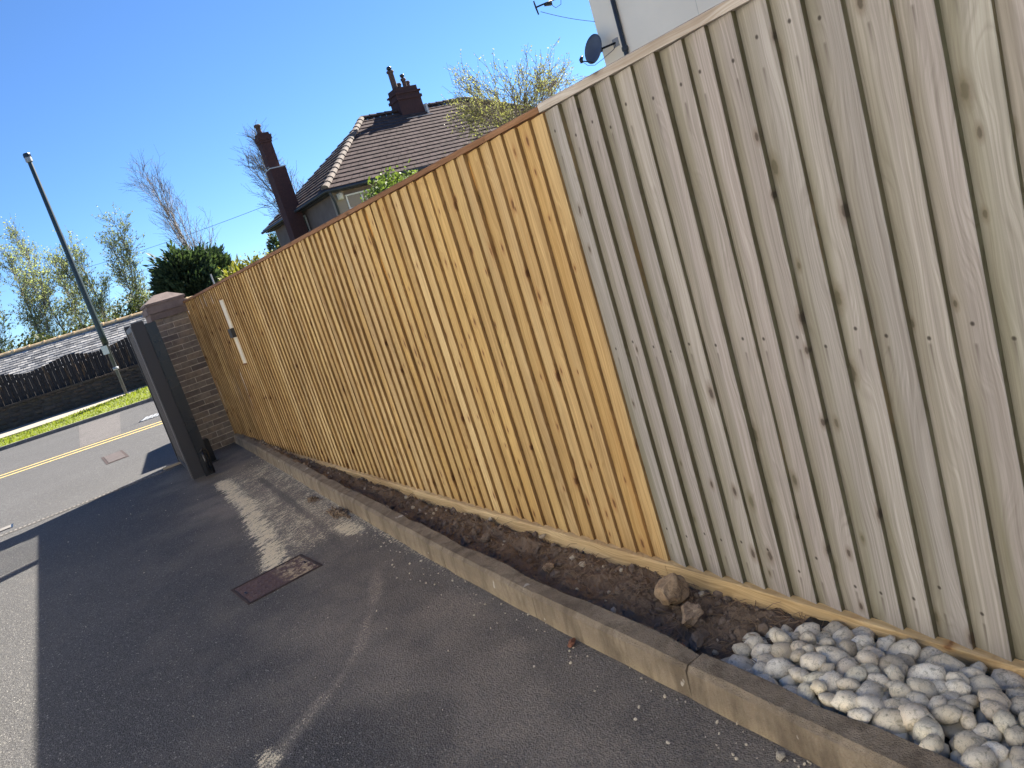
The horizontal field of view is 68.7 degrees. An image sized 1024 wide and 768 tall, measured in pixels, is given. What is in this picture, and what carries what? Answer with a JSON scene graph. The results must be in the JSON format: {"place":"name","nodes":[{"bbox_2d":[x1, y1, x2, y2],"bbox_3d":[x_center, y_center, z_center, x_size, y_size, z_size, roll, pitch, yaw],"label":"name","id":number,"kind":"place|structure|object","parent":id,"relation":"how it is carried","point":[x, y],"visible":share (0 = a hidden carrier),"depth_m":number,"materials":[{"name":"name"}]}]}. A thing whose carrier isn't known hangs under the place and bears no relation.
{"place":"outdoors","nodes":[
{"label":"outdoors","id":0,"kind":"place"},
{"bbox_2d":[0,386,143,437],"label":"pavement","id":1,"kind":"structure","parent":0,"point":[30,426],"depth_m":27.56,"materials":[{"name":"concrete"}]},
{"bbox_2d":[23,153,127,393],"bbox_3d":[-15.134,-3.673,26.092,0.240,8.770,0.332,-18,11,-3],"label":"lamp post","id":2,"kind":"object","parent":1,"relation":"on","point":[105,348],"visible":0.94,"depth_m":26.05,"materials":[{"name":"grey metal"}]},
{"bbox_2d":[0,337,233,432],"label":"stone wall","id":3,"kind":"structure","parent":1,"relation":"on","point":[49,404],"depth_m":29.29,"materials":[{"name":"grey stone"}]},
{"bbox_2d":[0,313,225,406],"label":"timber fence","id":4,"kind":"object","parent":3,"relation":"on","point":[36,375],"visible":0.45,"depth_m":29.32,"materials":[{"name":"brown wood"}]},
{"bbox_2d":[0,358,235,446],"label":"grass verge","id":5,"kind":"object","parent":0,"point":[93,413],"depth_m":23.16,"materials":[{"name":"green plant"}]},
{"bbox_2d":[0,373,255,534],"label":"road","id":6,"kind":"structure","parent":0,"point":[33,494],"depth_m":12.31,"materials":[{"name":"grey asphalt"}]},
{"bbox_2d":[79,413,120,446],"bbox_3d":[-10.158,1.070,18.598,1.098,0.001,7.076,-23,12,-28],"label":"road patch","id":7,"kind":"object","parent":6,"relation":"on","point":[99,430],"visible":1,"depth_m":18.06,"materials":[{"name":"grey asphalt"}]},
{"bbox_2d":[101,450,128,464],"bbox_3d":[-6.581,1.216,12.408,0.340,0.029,1.240,-24,13,-30],"label":"service cover","id":8,"kind":"object","parent":6,"relation":"on","point":[114,457],"visible":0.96,"depth_m":12.33,"materials":[{"name":"metal"}]},
{"bbox_2d":[0,0,605,351],"label":"sky","id":9,"kind":"structure","parent":0,"point":[87,86],"materials":[{"name":"blue"}]},
{"bbox_2d":[0,443,820,767],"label":"driveway","id":10,"kind":"structure","parent":0,"point":[142,627],"depth_m":3.54,"materials":[{"name":"grey asphalt"}]},
{"bbox_2d":[0,468,171,536],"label":"channel drain","id":11,"kind":"object","parent":10,"relation":"in","point":[21,527],"visible":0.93,"depth_m":9.08,"materials":[{"name":"metal"}]},
{"bbox_2d":[124,321,214,479],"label":"metal gate","id":12,"kind":"structure","parent":10,"relation":"on","point":[151,354],"depth_m":8.09,"materials":[{"name":"grey metal"}]},
{"bbox_2d":[140,292,234,450],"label":"gate pillar","id":13,"kind":"structure","parent":10,"relation":"on","point":[166,312],"depth_m":9.83,"materials":[{"name":"brick"}]},
{"bbox_2d":[230,554,321,604],"bbox_3d":[-1.440,1.194,4.584,0.474,0.027,0.384,-24,13,-33],"label":"inspection cover","id":14,"kind":"object","parent":10,"relation":"on","point":[260,586],"visible":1,"depth_m":4.57,"materials":[{"name":"metal"}]},
{"bbox_2d":[321,504,351,519],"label":"soil crumbs","id":15,"kind":"object","parent":10,"relation":"on","point":[336,512],"visible":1,"depth_m":5.45,"materials":[{"name":"brown soil"}]},
{"bbox_2d":[183,106,670,577],"bbox_3d":[-1.793,-0.115,6.620,0.204,2.076,8.485,-24,13,-30],"label":"timber fence","id":16,"kind":"object","parent":10,"relation":"on","point":[435,333],"visible":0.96,"depth_m":4.01,"materials":[{"name":"brown wood"}]},
{"bbox_2d":[219,298,246,364],"bbox_3d":[-3.013,-0.556,8.064,0.047,0.747,0.150,-24,13,-30],"label":"entry panel","id":17,"kind":"object","parent":16,"relation":"attached to","point":[232,332],"visible":1,"depth_m":8.04,"materials":[{"name":"white plastic"}]},
{"bbox_2d":[233,433,965,767],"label":"edging kerb","id":18,"kind":"structure","parent":10,"relation":"on","point":[819,736],"depth_m":2.49,"materials":[{"name":"concrete"}]},
{"bbox_2d":[537,0,1023,677],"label":"timber fence","id":19,"kind":"object","parent":10,"relation":"on","point":[801,226],"visible":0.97,"depth_m":2.14,"materials":[{"name":"grey wood"}]},
{"label":"ground","id":20,"kind":"structure","parent":0,"visible":0},
{"bbox_2d":[0,282,22,353],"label":"birch tree","id":21,"kind":"object","parent":20,"relation":"on","point":[3,317],"visible":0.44,"depth_m":48.02,"materials":[{"name":"green plant"}]},
{"bbox_2d":[0,327,54,352],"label":"shrub","id":22,"kind":"object","parent":20,"relation":"on","point":[36,340],"visible":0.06,"depth_m":43.18,"materials":[{"name":"green plant"}]},
{"bbox_2d":[0,234,64,346],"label":"birch tree","id":23,"kind":"object","parent":20,"relation":"on","point":[26,300],"visible":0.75,"depth_m":48.42,"materials":[{"name":"green plant"}]},
{"bbox_2d":[0,214,97,336],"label":"birch tree","id":24,"kind":"object","parent":20,"relation":"on","point":[64,288],"visible":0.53,"depth_m":51.38,"materials":[{"name":"green plant"}]},
{"bbox_2d":[57,311,110,334],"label":"shrub","id":25,"kind":"object","parent":20,"relation":"on","point":[85,326],"visible":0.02,"depth_m":45.15,"materials":[{"name":"green plant"}]},
{"bbox_2d":[48,230,125,324],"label":"birch tree","id":26,"kind":"object","parent":20,"relation":"on","point":[70,277],"visible":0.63,"depth_m":51.45,"materials":[{"name":"green plant"}]},
{"bbox_2d":[0,294,213,407],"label":"slate building","id":27,"kind":"structure","parent":20,"relation":"on","point":[26,359],"depth_m":31.81,"materials":[{"name":"stone"}]},
{"bbox_2d":[0,371,239,450],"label":"kerb","id":28,"kind":"structure","parent":20,"relation":"on","point":[74,424],"depth_m":21.70,"materials":[{"name":"concrete"}]},
{"bbox_2d":[92,202,150,315],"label":"birch tree","id":29,"kind":"object","parent":20,"relation":"on","point":[119,271],"visible":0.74,"depth_m":52.85,"materials":[{"name":"green plant"}]},
{"bbox_2d":[107,286,152,319],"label":"shrub","id":30,"kind":"object","parent":20,"relation":"on","point":[133,309],"visible":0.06,"depth_m":46.38,"materials":[{"name":"green plant"}]},
{"bbox_2d":[118,145,219,250],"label":"bare tree","id":31,"kind":"object","parent":20,"relation":"on","point":[177,232],"visible":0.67,"depth_m":55.41,"materials":[{"name":"brown plant"}]},
{"bbox_2d":[142,239,234,297],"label":"conifer","id":32,"kind":"object","parent":20,"relation":"on","point":[185,271],"visible":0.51,"depth_m":40.50,"materials":[{"name":"green plant"}]},
{"bbox_2d":[215,255,261,310],"bbox_3d":[-8.766,-2.656,25.376,2.416,3.633,2.090,-24,13,-30],"label":"golden shrub","id":33,"kind":"object","parent":20,"relation":"on","point":[231,270],"visible":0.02,"depth_m":25.20,"materials":[{"name":"yellow plant"}]},
{"bbox_2d":[228,118,307,218],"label":"bare tree","id":34,"kind":"object","parent":20,"relation":"on","point":[258,166],"visible":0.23,"depth_m":46.12,"materials":[{"name":"brown plant"}]},
{"bbox_2d":[265,231,280,254],"bbox_3d":[-12.073,-5.578,40.231,2.061,5.395,2.004,-21,11,-17],"label":"conifer","id":35,"kind":"object","parent":20,"relation":"on","point":[272,242],"visible":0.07,"depth_m":39.68,"materials":[{"name":"green plant"}]},
{"bbox_2d":[360,159,417,201],"bbox_3d":[-2.100,-2.718,15.476,2.798,3.604,2.062,-24,13,-30],"label":"leafy bush","id":36,"kind":"object","parent":20,"relation":"on","point":[384,184],"visible":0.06,"depth_m":15.23,"materials":[{"name":"green plant"}]},
{"bbox_2d":[253,66,532,246],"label":"brown house","id":37,"kind":"structure","parent":20,"relation":"on","point":[411,126],"depth_m":31.96,"materials":[{"name":"tile"}]},
{"bbox_2d":[345,188,373,208],"bbox_3d":[-5.870,-7.129,29.841,1.350,1.110,0.070,-24,13,-30],"label":"window","id":38,"kind":"structure","parent":37,"relation":"in","point":[353,199],"depth_m":29.64,"materials":[{"name":"grey glass"}]},
{"bbox_2d":[441,37,586,145],"bbox_3d":[1.172,-5.991,20.057,5.630,6.081,4.539,-24,13,-30],"label":"cherry tree","id":39,"kind":"object","parent":20,"relation":"on","point":[542,85],"visible":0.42,"depth_m":18.83,"materials":[{"name":"green plant"}]},
{"bbox_2d":[243,434,1017,758],"bbox_3d":[-0.708,0.837,4.934,0.558,0.189,12.294,-24,13,-30],"label":"soil bed","id":40,"kind":"object","parent":20,"relation":"on","point":[597,578],"visible":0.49,"depth_m":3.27,"materials":[{"name":"brown soil"}]},
{"bbox_2d":[70,441,811,767],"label":"pale chippings","id":41,"kind":"object","parent":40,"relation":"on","point":[701,593],"visible":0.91,"depth_m":3.37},
{"bbox_2d":[320,466,823,661],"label":"dry roots","id":42,"kind":"object","parent":40,"relation":"on","point":[712,636],"visible":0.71,"depth_m":3.18,"materials":[{"name":"brown plant"}]},
{"bbox_2d":[654,573,688,605],"bbox_3d":[0.613,0.807,2.927,0.129,0.131,0.177,-11,13,30],"label":"rock","id":43,"kind":"object","parent":40,"relation":"on","point":[671,588],"visible":1,"depth_m":2.89,"materials":[{"name":"brown stone"}]},
{"bbox_2d":[681,601,703,627],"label":"rock","id":44,"kind":"object","parent":40,"relation":"on","point":[692,613],"visible":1,"depth_m":2.73,"materials":[{"name":"beige stone"}]},
{"bbox_2d":[689,631,703,651],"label":"rock","id":45,"kind":"object","parent":40,"relation":"on","point":[696,641],"visible":1,"depth_m":2.59,"materials":[{"name":"stone"}]},
{"bbox_2d":[726,654,753,670],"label":"pebble","id":46,"kind":"object","parent":40,"relation":"on","point":[743,662],"visible":0.43,"depth_m":2.40,"materials":[{"name":"stone"}]},
{"bbox_2d":[732,643,751,657],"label":"pebble","id":47,"kind":"object","parent":40,"relation":"on","point":[744,649],"visible":0.76,"depth_m":2.46,"materials":[{"name":"stone"}]},
{"bbox_2d":[794,622,819,636],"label":"pebble","id":48,"kind":"object","parent":40,"relation":"on","point":[813,627],"visible":0.47,"depth_m":2.45,"materials":[{"name":"stone"}]},
{"bbox_2d":[832,626,854,647],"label":"pebble","id":49,"kind":"object","parent":40,"relation":"on","point":[841,634],"visible":0.36,"depth_m":2.35,"materials":[{"name":"stone"}]},
{"bbox_2d":[746,637,1023,767],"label":"pebble layer","id":50,"kind":"object","parent":40,"relation":"on","point":[950,732],"visible":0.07,"depth_m":1.88,"materials":[{"name":"stone"}]},
{"bbox_2d":[750,643,771,658],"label":"pebble","id":51,"kind":"object","parent":50,"relation":"on","point":[759,648],"visible":0.49,"depth_m":2.41,"materials":[{"name":"stone"}]},
{"bbox_2d":[763,657,797,679],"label":"pebble","id":52,"kind":"object","parent":50,"relation":"on","point":[776,668],"visible":0.75,"depth_m":2.26,"materials":[{"name":"stone"}]},
{"bbox_2d":[771,642,791,658],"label":"pebble","id":53,"kind":"object","parent":50,"relation":"on","point":[781,649],"visible":0.66,"depth_m":2.34,"materials":[{"name":"stone"}]},
{"bbox_2d":[788,667,808,682],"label":"pebble","id":54,"kind":"object","parent":50,"relation":"on","point":[797,674],"visible":0.86,"depth_m":2.18,"materials":[{"name":"stone"}]},
{"bbox_2d":[796,682,815,701],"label":"pebble","id":55,"kind":"object","parent":50,"relation":"on","point":[805,691],"visible":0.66,"depth_m":2.11,"materials":[{"name":"stone"}]},
{"bbox_2d":[799,651,825,671],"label":"pebble","id":56,"kind":"object","parent":50,"relation":"on","point":[813,661],"visible":0.9,"depth_m":2.21,"materials":[{"name":"stone"}]},
{"bbox_2d":[810,679,826,694],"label":"pebble","id":57,"kind":"object","parent":50,"relation":"on","point":[817,686],"visible":0.97,"depth_m":2.08,"materials":[{"name":"stone"}]},
{"bbox_2d":[819,670,842,693],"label":"pebble","id":58,"kind":"object","parent":50,"relation":"on","point":[829,678],"visible":0.57,"depth_m":2.10,"materials":[{"name":"stone"}]},
{"bbox_2d":[815,645,851,664],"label":"pebble","id":59,"kind":"object","parent":50,"relation":"on","point":[832,654],"visible":0.44,"depth_m":2.24,"materials":[{"name":"stone"}]},
{"bbox_2d":[830,690,857,713],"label":"pebble","id":60,"kind":"object","parent":50,"relation":"on","point":[844,701],"visible":0.66,"depth_m":2.00,"materials":[{"name":"stone"}]},
{"bbox_2d":[834,657,859,676],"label":"pebble","id":61,"kind":"object","parent":50,"relation":"on","point":[843,665],"visible":0.43,"depth_m":2.16,"materials":[{"name":"stone"}]},
{"bbox_2d":[838,639,856,657],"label":"pebble","id":62,"kind":"object","parent":50,"relation":"on","point":[849,647],"visible":0.73,"depth_m":2.26,"materials":[{"name":"stone"}]},
{"bbox_2d":[836,678,860,691],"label":"pebble","id":63,"kind":"object","parent":50,"relation":"on","point":[852,684],"visible":0.87,"depth_m":2.06,"materials":[{"name":"stone"}]},
{"bbox_2d":[843,665,867,683],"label":"pebble","id":64,"kind":"object","parent":50,"relation":"on","point":[859,673],"visible":0.61,"depth_m":2.10,"materials":[{"name":"stone"}]},
{"bbox_2d":[847,707,872,723],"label":"pebble","id":65,"kind":"object","parent":50,"relation":"on","point":[861,714],"visible":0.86,"depth_m":1.94,"materials":[{"name":"stone"}]},
{"bbox_2d":[851,634,874,655],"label":"pebble","id":66,"kind":"object","parent":50,"relation":"on","point":[862,641],"visible":0.57,"depth_m":2.28,"materials":[{"name":"stone"}]},
{"bbox_2d":[854,650,878,665],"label":"pebble","id":67,"kind":"object","parent":50,"relation":"on","point":[865,656],"visible":0.78,"depth_m":2.17,"materials":[{"name":"stone"}]},
{"bbox_2d":[855,680,883,698],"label":"pebble","id":68,"kind":"object","parent":50,"relation":"on","point":[870,687],"visible":0.51,"depth_m":2.03,"materials":[{"name":"stone"}]},
{"bbox_2d":[856,694,884,714],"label":"pebble","id":69,"kind":"object","parent":50,"relation":"on","point":[872,704],"visible":0.67,"depth_m":1.96,"materials":[{"name":"stone"}]},
{"bbox_2d":[866,672,889,690],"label":"pebble","id":70,"kind":"object","parent":50,"relation":"on","point":[882,680],"visible":0.69,"depth_m":2.07,"materials":[{"name":"stone"}]},
{"bbox_2d":[868,708,907,733],"bbox_3d":[0.960,0.872,1.911,0.108,0.070,0.079,-45,14,11],"label":"pebble","id":71,"kind":"object","parent":50,"relation":"on","point":[889,720],"visible":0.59,"depth_m":1.89,"materials":[{"name":"stone"}]},
{"bbox_2d":[884,664,904,681],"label":"pebble","id":72,"kind":"object","parent":50,"relation":"on","point":[893,672],"visible":0.76,"depth_m":2.07,"materials":[{"name":"stone"}]},
{"bbox_2d":[883,697,910,707],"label":"pebble","id":73,"kind":"object","parent":50,"relation":"on","point":[897,702],"visible":0.29,"depth_m":1.95,"materials":[{"name":"stone"}]},
{"bbox_2d":[889,682,912,697],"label":"pebble","id":74,"kind":"object","parent":50,"relation":"on","point":[898,689],"visible":0.64,"depth_m":2.00,"materials":[{"name":"stone"}]},
{"bbox_2d":[885,638,920,661],"bbox_3d":[1.163,0.803,2.227,0.112,0.062,0.090,-43,-2,19],"label":"pebble","id":75,"kind":"object","parent":50,"relation":"on","point":[911,647],"visible":0.61,"depth_m":2.20,"materials":[{"name":"stone"}]},
{"bbox_2d":[898,702,934,730],"bbox_3d":[1.018,0.842,1.898,0.084,0.062,0.077,-15,11,14],"label":"pebble","id":76,"kind":"object","parent":50,"relation":"on","point":[911,713],"visible":0.7,"depth_m":1.88,"materials":[{"name":"stone"}]},
{"bbox_2d":[905,691,928,709],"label":"pebble","id":77,"kind":"object","parent":50,"relation":"on","point":[918,697],"visible":0.64,"depth_m":1.95,"materials":[{"name":"stone"}]},
{"bbox_2d":[906,677,939,700],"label":"pebble","id":78,"kind":"object","parent":50,"relation":"on","point":[927,688],"visible":0.66,"depth_m":1.99,"materials":[{"name":"stone"}]},
{"bbox_2d":[912,715,944,743],"bbox_3d":[1.025,0.863,1.843,0.070,0.078,0.083,-22,12,-23],"label":"pebble","id":79,"kind":"object","parent":50,"relation":"on","point":[925,726],"visible":0.74,"depth_m":1.83,"materials":[{"name":"stone"}]},
{"bbox_2d":[919,734,943,753],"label":"pebble","id":80,"kind":"object","parent":50,"relation":"on","point":[934,743],"visible":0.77,"depth_m":1.78,"materials":[{"name":"stone"}]},
{"bbox_2d":[927,695,946,711],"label":"pebble","id":81,"kind":"object","parent":50,"relation":"on","point":[937,701],"visible":0.69,"depth_m":1.91,"materials":[{"name":"stone"}]},
{"bbox_2d":[931,680,947,693],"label":"pebble","id":82,"kind":"object","parent":50,"relation":"on","point":[940,686],"visible":0.47,"depth_m":1.99,"materials":[{"name":"stone"}]},
{"bbox_2d":[945,678,971,695],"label":"pebble","id":83,"kind":"object","parent":82,"relation":"on","point":[961,687],"visible":0.8,"depth_m":1.96,"materials":[{"name":"stone"}]},
{"bbox_2d":[930,705,962,724],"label":"pebble","id":84,"kind":"object","parent":50,"relation":"on","point":[947,714],"visible":0.89,"depth_m":1.86,"materials":[{"name":"stone"}]},
{"bbox_2d":[959,709,976,729],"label":"pebble","id":85,"kind":"object","parent":50,"relation":"on","point":[967,720],"visible":0.92,"depth_m":1.83,"materials":[{"name":"stone"}]},
{"bbox_2d":[953,729,986,753],"bbox_3d":[1.090,0.859,1.783,0.087,0.041,0.065,-13,17,-27],"label":"pebble","id":86,"kind":"object","parent":50,"relation":"on","point":[963,740],"visible":0.7,"depth_m":1.78,"materials":[{"name":"stone"}]},
{"bbox_2d":[958,745,997,767],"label":"pebble","id":87,"kind":"object","parent":50,"relation":"on","point":[979,756],"visible":0.96,"depth_m":1.71,"materials":[{"name":"stone"}]},
{"bbox_2d":[969,674,1002,695],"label":"pebble","id":88,"kind":"object","parent":50,"relation":"on","point":[977,683],"visible":0.51,"depth_m":1.97,"materials":[{"name":"stone"}]},
{"bbox_2d":[972,722,1002,741],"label":"pebble","id":89,"kind":"object","parent":50,"relation":"on","point":[989,731],"visible":0.75,"depth_m":1.79,"materials":[{"name":"stone"}]},
{"bbox_2d":[977,688,1011,709],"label":"pebble","id":90,"kind":"object","parent":50,"relation":"on","point":[995,695],"visible":0.67,"depth_m":1.89,"materials":[{"name":"stone"}]},
{"bbox_2d":[980,699,1009,721],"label":"pebble","id":91,"kind":"object","parent":50,"relation":"on","point":[989,709],"visible":0.64,"depth_m":1.86,"materials":[{"name":"stone"}]},
{"bbox_2d":[992,710,1017,735],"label":"pebble","id":92,"kind":"object","parent":50,"relation":"on","point":[1003,720],"visible":0.79,"depth_m":1.80,"materials":[{"name":"stone"}]},
{"bbox_2d":[1004,724,1023,747],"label":"pebble","id":93,"kind":"object","parent":50,"relation":"on","point":[1014,735],"visible":0.89,"depth_m":1.75,"materials":[{"name":"stone"}]},
{"bbox_2d":[1008,746,1023,763],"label":"pebble","id":94,"kind":"object","parent":50,"relation":"on","point":[1016,752],"visible":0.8,"depth_m":1.70,"materials":[{"name":"stone"}]},
{"bbox_2d":[878,654,908,678],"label":"pebble","id":95,"kind":"object","parent":40,"relation":"on","point":[885,661],"visible":0.45,"depth_m":2.13,"materials":[{"name":"stone"}]},
{"bbox_2d":[804,616,1005,693],"bbox_3d":[1.181,0.821,2.239,0.135,0.039,0.720,-24,13,-30],"label":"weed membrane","id":96,"kind":"object","parent":40,"relation":"on","point":[817,621],"visible":0.08,"depth_m":2.52,"materials":[{"name":"black fabric"}]},
{"bbox_2d":[876,635,895,652],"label":"pebble","id":97,"kind":"object","parent":96,"relation":"on","point":[883,644],"visible":0.67,"depth_m":2.27,"materials":[{"name":"stone"}]},
{"bbox_2d":[915,646,942,663],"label":"pebble","id":98,"kind":"object","parent":96,"relation":"on","point":[927,652],"visible":0.34,"depth_m":2.19,"materials":[{"name":"stone"}]},
{"bbox_2d":[925,653,965,672],"bbox_3d":[1.222,0.800,2.115,0.081,0.088,0.104,-24,13,-33],"label":"pebble","id":99,"kind":"object","parent":96,"relation":"on","point":[949,663],"visible":0.42,"depth_m":2.09,"materials":[{"name":"stone"}]},
{"bbox_2d":[990,668,1023,689],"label":"pebble","id":100,"kind":"object","parent":96,"relation":"on","point":[1004,679],"visible":0.54,"depth_m":2.00,"materials":[{"name":"stone"}]},
{"bbox_2d":[906,662,946,682],"bbox_3d":[1.142,0.811,2.059,0.108,0.068,0.096,-35,26,19],"label":"pebble","id":101,"kind":"object","parent":40,"relation":"on","point":[930,671],"visible":0.57,"depth_m":2.05,"materials":[{"name":"stone"}]},
{"bbox_2d":[981,741,1009,761],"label":"pebble","id":102,"kind":"object","parent":40,"relation":"on","point":[1001,751],"visible":0.64,"depth_m":1.72,"materials":[{"name":"stone"}]},
{"bbox_2d":[1010,696,1023,715],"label":"pebble","id":103,"kind":"object","parent":40,"relation":"on","point":[1017,706],"visible":0.84,"depth_m":1.87,"materials":[{"name":"stone"}]},
{"bbox_2d":[589,0,723,65],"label":"cream house","id":104,"kind":"structure","parent":20,"relation":"on","point":[632,25],"depth_m":16.29,"materials":[{"name":"beige paint"}]},
{"bbox_2d":[579,34,619,65],"bbox_3d":[1.901,-7.583,16.965,1.011,0.670,0.517,-18,11,-5],"label":"satellite dish","id":105,"kind":"object","parent":104,"relation":"attached to","point":[594,48],"visible":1,"depth_m":16.98,"materials":[{"name":"black metal"}]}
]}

